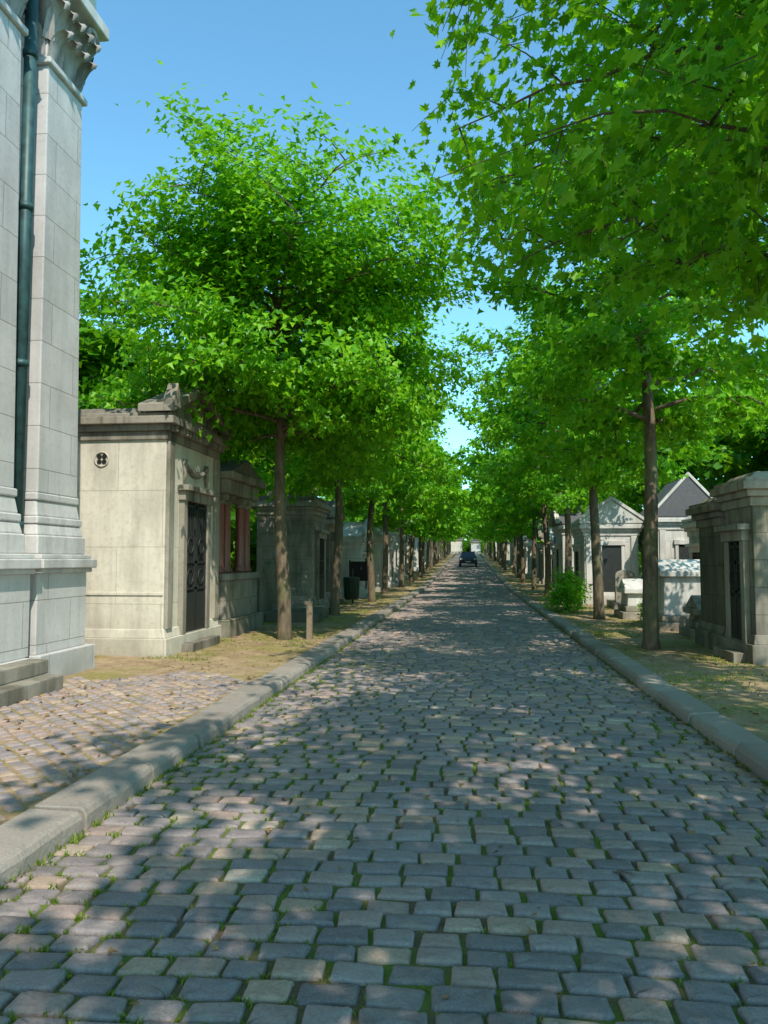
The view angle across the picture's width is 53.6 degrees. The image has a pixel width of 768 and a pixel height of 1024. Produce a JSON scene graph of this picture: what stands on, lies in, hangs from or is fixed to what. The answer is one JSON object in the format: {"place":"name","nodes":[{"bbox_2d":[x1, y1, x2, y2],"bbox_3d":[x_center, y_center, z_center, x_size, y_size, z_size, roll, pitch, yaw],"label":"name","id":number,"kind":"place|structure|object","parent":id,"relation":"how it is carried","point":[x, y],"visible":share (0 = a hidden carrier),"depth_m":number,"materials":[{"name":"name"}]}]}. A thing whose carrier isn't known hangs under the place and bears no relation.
{"place":"outdoors","nodes":[
{"label":"outdoors","id":0,"kind":"place"},
{"bbox_2d":[0,670,248,820],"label":"sett pavement","id":1,"kind":"structure","parent":0,"point":[25,792],"depth_m":7.08,"materials":[{"name":"stone"}]},
{"bbox_2d":[0,562,767,1023],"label":"cobblestone road","id":2,"kind":"structure","parent":0,"point":[530,984],"depth_m":3.98,"materials":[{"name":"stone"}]},
{"bbox_2d":[459,552,476,566],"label":"parked car","id":3,"kind":"object","parent":2,"relation":"on","point":[467,557],"visible":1,"depth_m":75.41,"materials":[{"name":"paint"}]},
{"bbox_2d":[0,553,767,1023],"bbox_3d":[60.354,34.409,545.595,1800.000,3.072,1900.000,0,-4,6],"label":"ground","id":4,"kind":"structure","parent":0,"point":[242,663],"depth_m":7.17,"materials":[{"name":"soil"}]},
{"bbox_2d":[0,0,108,707],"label":"stone chapel","id":5,"kind":"structure","parent":4,"relation":"on","point":[48,66],"depth_m":9.73,"materials":[{"name":"stone"}]},
{"bbox_2d":[76,371,231,657],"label":"stone mausoleum","id":6,"kind":"structure","parent":4,"relation":"on","point":[148,494],"depth_m":12.13,"materials":[{"name":"beige stone"}]},
{"bbox_2d":[186,504,206,631],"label":"door leaves","id":7,"kind":"structure","parent":6,"relation":"in","point":[195,601],"depth_m":13.22,"materials":[{"name":"metal"}]},
{"bbox_2d":[78,289,237,457],"bbox_3d":[-6.762,-1.310,19.104,7.774,8.311,7.834,1,-4,-9],"label":"background tree","id":8,"kind":"object","parent":4,"relation":"on","point":[93,358],"visible":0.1,"depth_m":18.26,"materials":[{"name":"green plant"}]},
{"bbox_2d":[0,558,451,888],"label":"granite kerb","id":9,"kind":"structure","parent":4,"relation":"on","point":[40,830],"depth_m":5.42,"materials":[{"name":"grey stone"}]},
{"bbox_2d":[217,460,265,637],"bbox_3d":[-4.193,0.769,16.041,2.820,3.700,2.440,0,-4,6],"label":"columned tomb","id":10,"kind":"object","parent":4,"relation":"on","point":[238,614],"visible":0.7,"depth_m":15.56,"materials":[{"name":"stone"}]},
{"bbox_2d":[231,508,256,571],"bbox_3d":[-4.394,1.343,26.638,4.400,3.909,4.000,-1,-4,21],"label":"shrub","id":11,"kind":"object","parent":4,"relation":"on","point":[253,557],"visible":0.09,"depth_m":25.85,"materials":[{"name":"green plant"}]},
{"bbox_2d":[226,426,286,571],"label":"background tree","id":12,"kind":"object","parent":4,"relation":"on","point":[253,518],"visible":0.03,"depth_m":26.27,"materials":[{"name":"green plant"}]},
{"bbox_2d":[257,426,296,489],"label":"background tree","id":13,"kind":"object","parent":4,"relation":"on","point":[273,467],"visible":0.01,"depth_m":35.50,"materials":[{"name":"green plant"}]},
{"bbox_2d":[257,572,322,622],"bbox_3d":[-2.394,2.137,18.679,1.680,1.300,0.860,0,-4,6],"label":"headstone","id":14,"kind":"object","parent":4,"relation":"on","point":[262,602],"visible":0.62,"depth_m":18.41,"materials":[{"name":"stone"}]},
{"bbox_2d":[253,491,331,604],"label":"tomb chapel","id":15,"kind":"structure","parent":4,"relation":"on","point":[306,516],"depth_m":23.06,"materials":[{"name":"stone"}]},
{"bbox_2d":[319,539,323,598],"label":"door leaves","id":16,"kind":"structure","parent":15,"relation":"in","point":[321,548],"depth_m":23.94,"materials":[{"name":"metal"}]},
{"bbox_2d":[78,59,511,639],"bbox_3d":[-1.863,-2.310,14.646,8.862,9.785,8.894,1,-4,-17],"label":"maple tree","id":17,"kind":"object","parent":4,"relation":"on","point":[234,257],"visible":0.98,"depth_m":13.27,"materials":[{"name":"green plant"}]},
{"bbox_2d":[262,560,327,617],"bbox_3d":[-2.362,2.063,19.890,1.680,1.600,0.960,0,-4,6],"label":"headstone","id":18,"kind":"object","parent":4,"relation":"on","point":[269,569],"visible":0.6,"depth_m":19.79,"materials":[{"name":"stone"}]},
{"bbox_2d":[273,553,329,614],"bbox_3d":[-2.308,2.003,21.299,1.680,1.897,0.960,0,-4,6],"label":"headstone","id":19,"kind":"object","parent":4,"relation":"on","point":[305,606],"visible":0.15,"depth_m":20.99,"materials":[{"name":"stone"}]},
{"bbox_2d":[306,599,312,639],"bbox_3d":[-1.413,2.091,14.437,0.120,0.860,0.106,0,-4,6],"label":"wooden post","id":20,"kind":"object","parent":4,"relation":"on","point":[309,628],"visible":0.84,"depth_m":14.39,"materials":[{"name":"brown wood"}]},
{"bbox_2d":[286,462,349,520],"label":"background tree","id":21,"kind":"object","parent":4,"relation":"on","point":[322,495],"visible":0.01,"depth_m":47.03,"materials":[{"name":"green plant"}]},
{"bbox_2d":[315,487,344,602],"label":"tomb chapel","id":22,"kind":"structure","parent":4,"relation":"on","point":[330,523],"depth_m":25.95,"materials":[{"name":"stone"}]},
{"bbox_2d":[343,569,359,602],"bbox_3d":[-1.123,2.558,26.173,0.569,1.200,0.569,-3,-5,40],"label":"litter bin","id":23,"kind":"object","parent":4,"relation":"on","point":[351,588],"visible":1,"depth_m":25.95,"materials":[{"name":"metal"}]},
{"bbox_2d":[340,518,367,596],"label":"tomb chapel","id":24,"kind":"structure","parent":4,"relation":"on","point":[354,541],"depth_m":30.78,"materials":[{"name":"white stone"}]},
{"bbox_2d":[241,283,472,614],"bbox_3d":[-1.574,-2.099,21.311,6.873,10.210,7.437,2,-4,-30],"label":"maple tree","id":25,"kind":"object","parent":4,"relation":"on","point":[304,485],"visible":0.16,"depth_m":20.81,"materials":[{"name":"green plant"}]},
{"bbox_2d":[349,560,367,580],"bbox_3d":[-0.893,2.647,29.166,0.900,1.600,0.060,0,-4,6],"label":"information board","id":26,"kind":"object","parent":4,"relation":"on","point":[359,568],"visible":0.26,"depth_m":29.18,"materials":[{"name":"black metal"}]},
{"bbox_2d":[266,360,461,601],"bbox_3d":[-1.055,-1.310,27.569,7.727,9.426,7.312,0,-4,1],"label":"maple tree","id":27,"kind":"object","parent":4,"relation":"on","point":[410,492],"visible":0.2,"depth_m":27.23,"materials":[{"name":"green plant"}]},
{"bbox_2d":[360,513,399,583],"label":"tomb chapel","id":28,"kind":"structure","parent":4,"relation":"on","point":[395,546],"depth_m":45.63,"materials":[{"name":"white stone"}]},
{"bbox_2d":[373,528,389,591],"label":"tomb chapel","id":29,"kind":"structure","parent":4,"relation":"on","point":[378,549],"depth_m":36.19,"materials":[{"name":"white stone"}]},
{"bbox_2d":[1,600,767,888],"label":"kerb grass","id":30,"kind":"structure","parent":4,"relation":"on","point":[213,741],"depth_m":6.51,"materials":[{"name":"green plant"}]},
{"bbox_2d":[4,607,767,1004],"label":"leaf litter","id":31,"kind":"object","parent":4,"relation":"on","point":[416,691],"visible":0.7,"depth_m":7.62,"materials":[{"name":"brown plant"}]},
{"bbox_2d":[375,526,396,586],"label":"tomb chapel","id":32,"kind":"structure","parent":4,"relation":"on","point":[391,541],"depth_m":41.44,"materials":[{"name":"white stone"}]},
{"bbox_2d":[325,428,475,587],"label":"maple tree","id":33,"kind":"object","parent":4,"relation":"on","point":[417,530],"visible":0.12,"depth_m":40.48,"materials":[{"name":"green plant"}]},
{"bbox_2d":[396,534,405,579],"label":"tomb chapel","id":34,"kind":"structure","parent":4,"relation":"on","point":[398,549],"depth_m":49.53,"materials":[{"name":"white stone"}]},
{"bbox_2d":[404,525,408,577],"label":"tomb chapel","id":35,"kind":"structure","parent":4,"relation":"on","point":[406,540],"depth_m":53.91,"materials":[{"name":"white stone"}]},
{"bbox_2d":[343,414,476,593],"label":"maple tree","id":36,"kind":"object","parent":4,"relation":"on","point":[384,519],"visible":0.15,"depth_m":33.83,"materials":[{"name":"green plant"}]},
{"bbox_2d":[405,534,414,574],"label":"tomb chapel","id":37,"kind":"structure","parent":4,"relation":"on","point":[407,548],"depth_m":56.18,"materials":[{"name":"beige stone"}]},
{"bbox_2d":[55,597,767,716],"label":"verge grass","id":38,"kind":"structure","parent":4,"relation":"on","point":[366,612],"depth_m":13.33,"materials":[{"name":"green plant"}]},
{"bbox_2d":[411,534,418,570],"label":"tomb chapel","id":39,"kind":"structure","parent":4,"relation":"on","point":[416,565],"depth_m":65.35,"materials":[{"name":"white stone"}]},
{"bbox_2d":[424,536,426,564],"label":"tomb chapel","id":40,"kind":"structure","parent":4,"relation":"on","point":[425,549],"depth_m":81.55,"materials":[{"name":"white stone"}]},
{"bbox_2d":[387,443,473,576],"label":"maple tree","id":41,"kind":"object","parent":4,"relation":"on","point":[456,522],"visible":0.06,"depth_m":53.34,"materials":[{"name":"green plant"}]},
{"bbox_2d":[388,429,482,581],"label":"maple tree","id":42,"kind":"object","parent":4,"relation":"on","point":[422,519],"visible":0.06,"depth_m":47.03,"materials":[{"name":"green plant"}]},
{"bbox_2d":[406,484,469,572],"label":"maple tree","id":43,"kind":"object","parent":4,"relation":"on","point":[445,534],"visible":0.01,"depth_m":59.78,"materials":[{"name":"green plant"}]},
{"bbox_2d":[433,522,462,564],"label":"maple tree","id":44,"kind":"object","parent":4,"relation":"on","point":[434,556],"depth_m":79.81,"materials":[{"name":"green plant"}]},
{"bbox_2d":[443,536,455,557],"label":"maple tree","id":45,"kind":"object","parent":4,"relation":"on","point":[444,548],"visible":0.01,"depth_m":111.97,"materials":[{"name":"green plant"}]},
{"bbox_2d":[426,507,474,569],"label":"maple tree","id":46,"kind":"object","parent":4,"relation":"on","point":[435,536],"visible":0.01,"depth_m":66.11,"materials":[{"name":"green plant"}]},
{"bbox_2d":[429,489,473,567],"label":"maple tree","id":47,"kind":"object","parent":4,"relation":"on","point":[466,517],"visible":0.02,"depth_m":72.61,"materials":[{"name":"green plant"}]},
{"bbox_2d":[441,528,466,559],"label":"maple tree","id":48,"kind":"object","parent":4,"relation":"on","point":[462,533],"visible":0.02,"depth_m":99.44,"materials":[{"name":"green plant"}]},
{"bbox_2d":[435,513,473,562],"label":"maple tree","id":49,"kind":"object","parent":4,"relation":"on","point":[436,545],"visible":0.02,"depth_m":86.29,"materials":[{"name":"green plant"}]},
{"bbox_2d":[450,538,462,553],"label":"tomb chapel","id":50,"kind":"structure","parent":4,"relation":"on","point":[456,547],"depth_m":152.15,"materials":[{"name":"beige stone"}]},
{"bbox_2d":[462,512,472,541],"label":"background tree","id":51,"kind":"object","parent":4,"relation":"on","point":[468,534],"visible":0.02,"depth_m":161.03,"materials":[{"name":"green plant"}]},
{"bbox_2d":[450,554,484,561],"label":"road surface","id":52,"kind":"object","parent":4,"relation":"on","point":[457,556],"visible":0.52,"depth_m":111.96,"materials":[{"name":"stone"}]},
{"bbox_2d":[462,537,467,551],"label":"shrub","id":53,"kind":"object","parent":52,"relation":"on","point":[464,541],"visible":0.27,"depth_m":155.40,"materials":[{"name":"green plant"}]},
{"bbox_2d":[462,537,471,551],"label":"shrub","id":54,"kind":"object","parent":52,"relation":"on","point":[468,544],"visible":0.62,"depth_m":155.27,"materials":[{"name":"green plant"}]},
{"bbox_2d":[470,539,480,553],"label":"tomb chapel","id":55,"kind":"structure","parent":4,"relation":"on","point":[475,547],"depth_m":151.75,"materials":[{"name":"white stone"}]},
{"bbox_2d":[463,524,491,557],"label":"maple tree","id":56,"kind":"object","parent":4,"relation":"on","point":[490,541],"visible":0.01,"depth_m":110.85,"materials":[{"name":"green plant"}]},
{"bbox_2d":[469,529,488,555],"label":"maple tree","id":57,"kind":"object","parent":4,"relation":"on","point":[477,537],"visible":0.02,"depth_m":130.22,"materials":[{"name":"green plant"}]},
{"bbox_2d":[462,473,503,567],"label":"maple tree","id":58,"kind":"object","parent":4,"relation":"on","point":[481,530],"visible":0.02,"depth_m":72.55,"materials":[{"name":"green plant"}]},
{"bbox_2d":[466,507,501,565],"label":"maple tree","id":59,"kind":"object","parent":4,"relation":"on","point":[500,548],"visible":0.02,"depth_m":78.00,"materials":[{"name":"green plant"}]},
{"bbox_2d":[472,526,495,560],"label":"maple tree","id":60,"kind":"object","parent":4,"relation":"on","point":[477,534],"visible":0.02,"depth_m":97.56,"materials":[{"name":"green plant"}]},
{"bbox_2d":[480,541,487,552],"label":"shrub","id":61,"kind":"object","parent":4,"relation":"on","point":[482,547],"visible":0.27,"depth_m":154.38,"materials":[{"name":"green plant"}]},
{"bbox_2d":[472,515,498,561],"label":"maple tree","id":62,"kind":"object","parent":4,"relation":"on","point":[485,541],"visible":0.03,"depth_m":91.68,"materials":[{"name":"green plant"}]},
{"bbox_2d":[467,472,529,570],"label":"maple tree","id":63,"kind":"object","parent":4,"relation":"on","point":[489,534],"visible":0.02,"depth_m":65.40,"materials":[{"name":"green plant"}]},
{"bbox_2d":[461,466,540,573],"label":"maple tree","id":64,"kind":"object","parent":4,"relation":"on","point":[514,552],"visible":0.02,"depth_m":58.59,"materials":[{"name":"green plant"}]},
{"bbox_2d":[457,440,548,577],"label":"maple tree","id":65,"kind":"object","parent":4,"relation":"on","point":[480,523],"visible":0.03,"depth_m":51.90,"materials":[{"name":"green plant"}]},
{"bbox_2d":[462,432,549,582],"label":"maple tree","id":66,"kind":"object","parent":4,"relation":"on","point":[507,522],"visible":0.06,"depth_m":45.79,"materials":[{"name":"green plant"}]},
{"bbox_2d":[504,539,509,563],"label":"tomb chapel","id":67,"kind":"structure","parent":4,"relation":"on","point":[508,552],"depth_m":84.50,"materials":[{"name":"beige stone"}]},
{"bbox_2d":[509,541,512,564],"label":"tomb chapel","id":68,"kind":"structure","parent":4,"relation":"on","point":[511,556],"depth_m":80.55,"materials":[{"name":"white stone"}]},
{"bbox_2d":[446,426,604,589],"bbox_3d":[7.649,-0.719,38.424,7.121,9.561,8.141,1,-4,-21],"label":"maple tree","id":69,"kind":"object","parent":4,"relation":"on","point":[510,531],"visible":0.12,"depth_m":38.48,"materials":[{"name":"green plant"}]},
{"bbox_2d":[523,535,530,572],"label":"tomb chapel","id":70,"kind":"structure","parent":4,"relation":"on","point":[525,540],"depth_m":59.42,"materials":[{"name":"white stone"}]},
{"bbox_2d":[525,540,531,575],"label":"tomb chapel","id":71,"kind":"structure","parent":4,"relation":"on","point":[529,552],"depth_m":55.39,"materials":[{"name":"white stone"}]},
{"bbox_2d":[536,541,538,577],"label":"tomb chapel","id":72,"kind":"structure","parent":4,"relation":"on","point":[537,545],"depth_m":51.80,"materials":[{"name":"white stone"}]},
{"bbox_2d":[536,542,540,580],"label":"tomb chapel","id":73,"kind":"structure","parent":4,"relation":"on","point":[539,577],"depth_m":49.72,"materials":[{"name":"beige stone"}]},
{"bbox_2d":[453,377,631,595],"bbox_3d":[6.705,-1.382,32.833,6.902,10.240,8.350,-2,-4,33],"label":"maple tree","id":74,"kind":"object","parent":4,"relation":"on","point":[517,516],"visible":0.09,"depth_m":32.56,"materials":[{"name":"green plant"}]},
{"bbox_2d":[537,519,551,583],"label":"tomb chapel","id":75,"kind":"structure","parent":4,"relation":"on","point":[542,554],"depth_m":44.59,"materials":[{"name":"beige stone"}]},
{"bbox_2d":[548,526,555,586],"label":"tomb chapel","id":76,"kind":"structure","parent":4,"relation":"on","point":[552,536],"depth_m":40.47,"materials":[{"name":"white stone"}]},
{"bbox_2d":[456,305,668,573],"bbox_3d":[5.956,-1.812,25.876,7.437,10.210,6.873,0,-4,-3],"label":"maple tree","id":77,"kind":"object","parent":4,"relation":"on","point":[549,494],"visible":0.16,"depth_m":25.74,"materials":[{"name":"green plant"}]},
{"bbox_2d":[539,565,592,610],"bbox_3d":[5.472,2.282,22.906,1.576,1.410,1.553,-2,-4,28],"label":"bright shrub","id":78,"kind":"object","parent":4,"relation":"on","point":[566,576],"visible":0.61,"depth_m":22.76,"materials":[{"name":"green plant"}]},
{"bbox_2d":[549,580,585,612],"bbox_3d":[5.206,2.427,21.811,1.059,0.961,1.075,0,-4,3],"label":"bright shrub","id":79,"kind":"object","parent":4,"relation":"on","point":[567,603],"visible":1,"depth_m":21.77,"materials":[{"name":"green plant"}]},
{"bbox_2d":[548,506,589,594],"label":"tomb chapel","id":80,"kind":"structure","parent":4,"relation":"on","point":[556,522],"depth_m":32.79,"materials":[{"name":"white stone"}]},
{"bbox_2d":[557,550,558,585],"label":"door leaves","id":81,"kind":"structure","parent":80,"relation":"in","point":[557,550],"depth_m":33.43,"materials":[{"name":"metal"}]},
{"bbox_2d":[390,0,767,348],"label":"maple tree","id":82,"kind":"object","parent":4,"relation":"on","point":[728,54],"visible":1,"depth_m":6.88,"materials":[{"name":"green plant"}]},
{"bbox_2d":[398,42,767,649],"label":"maple tree","id":83,"kind":"object","parent":4,"relation":"on","point":[592,339],"visible":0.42,"depth_m":12.80,"materials":[{"name":"green plant"}]},
{"bbox_2d":[441,240,744,619],"bbox_3d":[5.209,-1.838,19.176,7.312,9.426,7.727,-2,-4,28],"label":"maple tree","id":84,"kind":"object","parent":4,"relation":"on","point":[499,429],"visible":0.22,"depth_m":19.35,"materials":[{"name":"green plant"}]},
{"bbox_2d":[571,496,643,604],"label":"tomb chapel","id":85,"kind":"structure","parent":4,"relation":"on","point":[621,525],"depth_m":25.82,"materials":[{"name":"white stone"}]},
{"bbox_2d":[575,551,578,588],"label":"door leaves","id":86,"kind":"structure","parent":85,"relation":"in","point":[576,552],"depth_m":27.45,"materials":[{"name":"metal"}]},
{"bbox_2d":[602,545,620,591],"bbox_3d":[7.738,1.926,25.826,0.636,1.578,0.017,0,-4,6],"label":"end door","id":87,"kind":"structure","parent":85,"relation":"in","point":[611,554],"depth_m":25.83,"materials":[{"name":"metal"}]},
{"bbox_2d":[607,570,634,608],"bbox_3d":[7.500,2.477,24.075,0.760,1.300,1.680,0,-4,6],"label":"headstone","id":88,"kind":"object","parent":4,"relation":"on","point":[618,577],"visible":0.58,"depth_m":23.38,"materials":[{"name":"stone"}]},
{"bbox_2d":[583,457,658,563],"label":"background tree","id":89,"kind":"object","parent":4,"relation":"on","point":[629,498],"visible":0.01,"depth_m":44.53,"materials":[{"name":"green plant"}]},
{"bbox_2d":[483,558,767,783],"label":"granite kerb","id":90,"kind":"structure","parent":4,"relation":"on","point":[748,748],"depth_m":7.96,"materials":[{"name":"grey stone"}]},
{"bbox_2d":[614,579,642,619],"bbox_3d":[6.932,2.303,19.854,1.600,1.117,1.200,0,-4,6],"label":"sarcophagus tomb","id":91,"kind":"object","parent":4,"relation":"on","point":[631,590],"visible":0.34,"depth_m":19.49,"materials":[{"name":"stone"}]},
{"bbox_2d":[626,492,643,570],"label":"background tree","id":92,"kind":"object","parent":4,"relation":"on","point":[642,508],"visible":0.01,"depth_m":52.23,"materials":[{"name":"green plant"}]},
{"bbox_2d":[635,597,641,621],"bbox_3d":[6.409,2.283,18.066,0.847,0.769,0.860,0,-4,3],"label":"bright shrub","id":93,"kind":"object","parent":4,"relation":"on","point":[640,604],"visible":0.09,"depth_m":18.23,"materials":[{"name":"green plant"}]},
{"bbox_2d":[639,560,641,578],"bbox_3d":[11.955,2.312,39.903,4.007,3.560,3.643,0,-4,-1],"label":"shrub","id":94,"kind":"object","parent":4,"relation":"on","point":[640,571],"depth_m":39.04,"materials":[{"name":"green plant"}]},
{"bbox_2d":[638,472,712,578],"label":"tomb chapel","id":95,"kind":"structure","parent":4,"relation":"on","point":[677,498],"depth_m":24.44,"materials":[{"name":"white stone"}]},
{"bbox_2d":[679,545,688,558],"bbox_3d":[9.793,1.836,24.394,0.636,1.578,0.017,0,-4,6],"label":"end door","id":96,"kind":"structure","parent":95,"relation":"in","point":[683,551],"depth_m":24.43,"materials":[{"name":"metal"}]},
{"bbox_2d":[658,559,700,630],"bbox_3d":[6.879,1.851,16.663,2.000,1.617,1.250,0,-4,6],"label":"sarcophagus tomb","id":97,"kind":"object","parent":4,"relation":"on","point":[678,583],"visible":0.2,"depth_m":16.27,"materials":[{"name":"stone"}]},
{"bbox_2d":[614,388,756,552],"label":"background tree","id":98,"kind":"object","parent":4,"relation":"on","point":[718,479],"depth_m":33.72,"materials":[{"name":"green plant"}]},
{"bbox_2d":[679,595,700,638],"bbox_3d":[6.980,2.087,14.822,2.100,0.916,1.100,0,-4,6],"label":"sarcophagus tomb","id":99,"kind":"object","parent":4,"relation":"on","point":[692,607],"visible":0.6,"depth_m":14.85,"materials":[{"name":"stone"}]},
{"bbox_2d":[680,516,699,558],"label":"tomb chapel","id":100,"kind":"structure","parent":4,"relation":"on","point":[688,525],"depth_m":21.53,"materials":[{"name":"white stone"}]},
{"bbox_2d":[693,552,699,558],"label":"door leaves","id":101,"kind":"structure","parent":100,"relation":"in","point":[697,556],"depth_m":21.24,"materials":[{"name":"metal"}]},
{"bbox_2d":[634,387,767,505],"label":"background tree","id":102,"kind":"object","parent":4,"relation":"on","point":[733,465],"visible":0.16,"depth_m":27.44,"materials":[{"name":"green plant"}]},
{"bbox_2d":[685,497,725,649],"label":"tomb chapel","id":103,"kind":"structure","parent":4,"relation":"on","point":[707,515],"depth_m":13.05,"materials":[{"name":"stone"}]},
{"bbox_2d":[690,384,767,475],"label":"background tree","id":104,"kind":"object","parent":4,"relation":"on","point":[746,430],"visible":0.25,"depth_m":26.93,"materials":[{"name":"green plant"}]},
{"bbox_2d":[709,471,767,664],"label":"tomb chapel","id":105,"kind":"structure","parent":4,"relation":"on","point":[743,500],"depth_m":11.25,"materials":[{"name":"stone"}]},
{"bbox_2d":[728,541,741,639],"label":"door leaves","id":106,"kind":"structure","parent":105,"relation":"in","point":[734,557],"depth_m":11.71,"materials":[{"name":"metal"}]},
{"bbox_2d":[79,0,767,539],"label":"sky","id":107,"kind":"structure","parent":0,"point":[244,49],"materials":[{"name":"blue"}]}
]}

